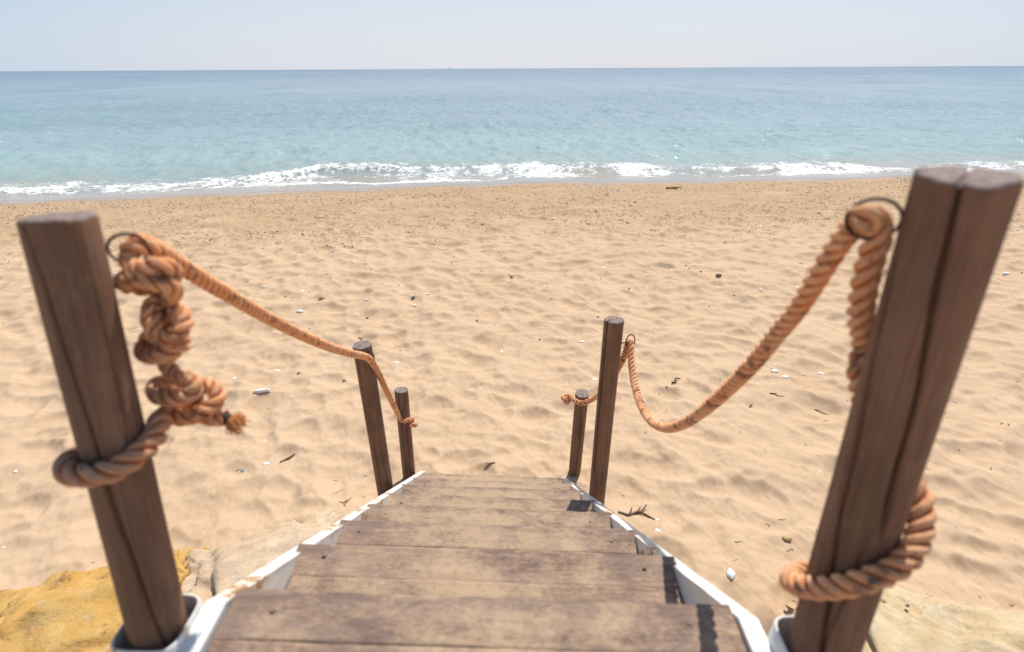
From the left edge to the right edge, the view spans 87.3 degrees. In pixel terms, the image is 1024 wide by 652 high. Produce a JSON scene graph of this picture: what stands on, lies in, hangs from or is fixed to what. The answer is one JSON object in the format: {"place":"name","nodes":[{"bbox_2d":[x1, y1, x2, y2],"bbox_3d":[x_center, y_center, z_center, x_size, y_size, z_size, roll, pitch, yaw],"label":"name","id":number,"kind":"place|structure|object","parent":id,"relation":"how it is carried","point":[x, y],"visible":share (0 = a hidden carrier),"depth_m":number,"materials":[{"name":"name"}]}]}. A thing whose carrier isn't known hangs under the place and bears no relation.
{"place":"outdoors","nodes":[
{"label":"outdoors","id":0,"kind":"place"},
{"bbox_2d":[0,174,1023,636],"bbox_3d":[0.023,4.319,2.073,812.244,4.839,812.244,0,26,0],"label":"sand","id":1,"kind":"structure","parent":0,"point":[718,486],"depth_m":4.89,"materials":[{"name":"beige sand"}]},
{"bbox_2d":[0,546,211,651],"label":"rock","id":2,"kind":"object","parent":1,"relation":"on","point":[70,611],"visible":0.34,"depth_m":2.41,"materials":[{"name":"stone"}]},
{"bbox_2d":[253,388,270,392],"bbox_3d":[-2.091,0.541,4.486,0.141,0.033,0.038,-9,27,-18],"label":"pebble","id":3,"kind":"object","parent":1,"relation":"on","point":[262,390],"visible":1,"depth_m":4.47,"materials":[{"name":"white stone"}]},
{"bbox_2d":[181,508,354,605],"bbox_3d":[-1.230,1.418,2.698,1.130,0.571,0.840,-16,30,-30],"label":"rock","id":4,"kind":"object","parent":1,"relation":"on","point":[215,572],"visible":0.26,"depth_m":2.69,"materials":[{"name":"stone"}]},
{"bbox_2d":[280,453,294,462],"bbox_3d":[-1.563,0.925,3.744,0.023,0.024,0.118,17,31,32],"label":"bark strip","id":5,"kind":"object","parent":1,"relation":"on","point":[287,458],"visible":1,"depth_m":3.74,"materials":[{"name":"brown wood"}]},
{"bbox_2d":[394,387,414,480],"bbox_3d":[-0.675,0.802,3.446,0.085,0.889,0.147,0,26,0],"label":"wooden post","id":6,"kind":"object","parent":1,"relation":"on","point":[405,433],"visible":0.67,"depth_m":3.37,"materials":[{"name":"brown wood"}]},
{"bbox_2d":[110,471,793,651],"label":"staircase","id":7,"kind":"structure","parent":1,"relation":"on","point":[421,561],"depth_m":1.21,"materials":[{"name":"brown wood"}]},
{"bbox_2d":[16,210,188,650],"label":"wooden post","id":8,"kind":"object","parent":7,"relation":"attached to","point":[67,263],"visible":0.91,"depth_m":0.74,"materials":[{"name":"wood"}]},
{"bbox_2d":[52,232,417,487],"bbox_3d":[-0.568,0.283,1.986,0.230,1.810,2.218,-1,26,-1],"label":"rope","id":9,"kind":"object","parent":8,"relation":"hanging from","point":[175,392],"visible":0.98,"depth_m":0.79,"materials":[{"name":"brown fabric"}]},
{"bbox_2d":[353,340,392,495],"bbox_3d":[-0.647,0.733,2.677,0.093,1.482,0.190,-5,26,-9],"label":"wooden post","id":10,"kind":"object","parent":7,"relation":"attached to","point":[369,392],"visible":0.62,"depth_m":2.49,"materials":[{"name":"wood"}]},
{"bbox_2d":[569,389,588,475],"bbox_3d":[0.419,0.829,3.490,0.084,1.034,0.228,0,26,0],"label":"wooden post","id":11,"kind":"object","parent":7,"relation":"attached to","point":[578,431],"visible":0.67,"depth_m":3.35,"materials":[{"name":"brown wood"}]},
{"bbox_2d":[589,316,634,504],"bbox_3d":[0.451,0.668,2.676,0.121,1.575,0.157,-21,33,-37],"label":"wooden post","id":12,"kind":"object","parent":7,"relation":"attached to","point":[613,326],"visible":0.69,"depth_m":2.49,"materials":[{"name":"wood"}]},
{"bbox_2d":[786,165,1023,651],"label":"wooden post","id":13,"kind":"object","parent":7,"relation":"attached to","point":[952,226],"visible":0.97,"depth_m":0.64,"materials":[{"name":"wood"}]},
{"bbox_2d":[561,204,936,600],"bbox_3d":[0.457,0.183,1.881,0.216,1.670,2.260,-2,26,-3],"label":"rope","id":14,"kind":"object","parent":13,"relation":"attached to","point":[903,560],"visible":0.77,"depth_m":0.73,"materials":[{"name":"brown fabric"}]},
{"bbox_2d":[0,178,908,212],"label":"waterline pebbles","id":15,"kind":"object","parent":1,"relation":"on","point":[422,190],"visible":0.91,"depth_m":12.82,"materials":[{"name":"grey stone"}]},
{"bbox_2d":[0,178,1023,273],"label":"shingle","id":16,"kind":"object","parent":1,"relation":"on","point":[468,219],"visible":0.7,"depth_m":10.78,"materials":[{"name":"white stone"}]},
{"bbox_2d":[618,504,654,519],"bbox_3d":[0.740,1.112,3.211,0.214,0.030,0.112,2,26,4],"label":"driftwood","id":17,"kind":"object","parent":1,"relation":"on","point":[632,514],"visible":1,"depth_m":3.19,"materials":[{"name":"wood"}]},
{"bbox_2d":[726,568,734,579],"bbox_3d":[1.156,1.311,2.838,0.045,0.027,0.060,20,32,36],"label":"pebble","id":18,"kind":"object","parent":1,"relation":"on","point":[730,572],"visible":1,"depth_m":2.83,"materials":[{"name":"white stone"}]},
{"bbox_2d":[782,535,791,540],"bbox_3d":[1.572,1.210,3.065,0.055,0.023,0.039,-5,26,-10],"label":"pebble","id":19,"kind":"object","parent":1,"relation":"on","point":[786,537],"visible":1,"depth_m":3.05,"materials":[{"name":"beige stone"}]},
{"bbox_2d":[790,585,1023,651],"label":"rock","id":20,"kind":"object","parent":1,"relation":"on","point":[921,623],"visible":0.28,"depth_m":2.36,"materials":[{"name":"beige stone"}]},
{"bbox_2d":[0,66,1023,200],"bbox_3d":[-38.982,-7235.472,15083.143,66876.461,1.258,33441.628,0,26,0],"label":"sea","id":21,"kind":"structure","parent":0,"point":[68,135],"depth_m":27.41,"materials":[{"name":"liquid"}]},
{"bbox_2d":[0,0,1023,70],"label":"sky","id":22,"kind":"structure","parent":0,"point":[36,35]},
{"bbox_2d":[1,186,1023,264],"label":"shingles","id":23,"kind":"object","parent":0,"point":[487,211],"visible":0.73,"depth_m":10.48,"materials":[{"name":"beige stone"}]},
{"bbox_2d":[3,175,1023,212],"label":"dark shingle","id":24,"kind":"object","parent":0,"point":[433,193],"visible":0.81,"depth_m":12.76,"materials":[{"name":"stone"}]}
]}

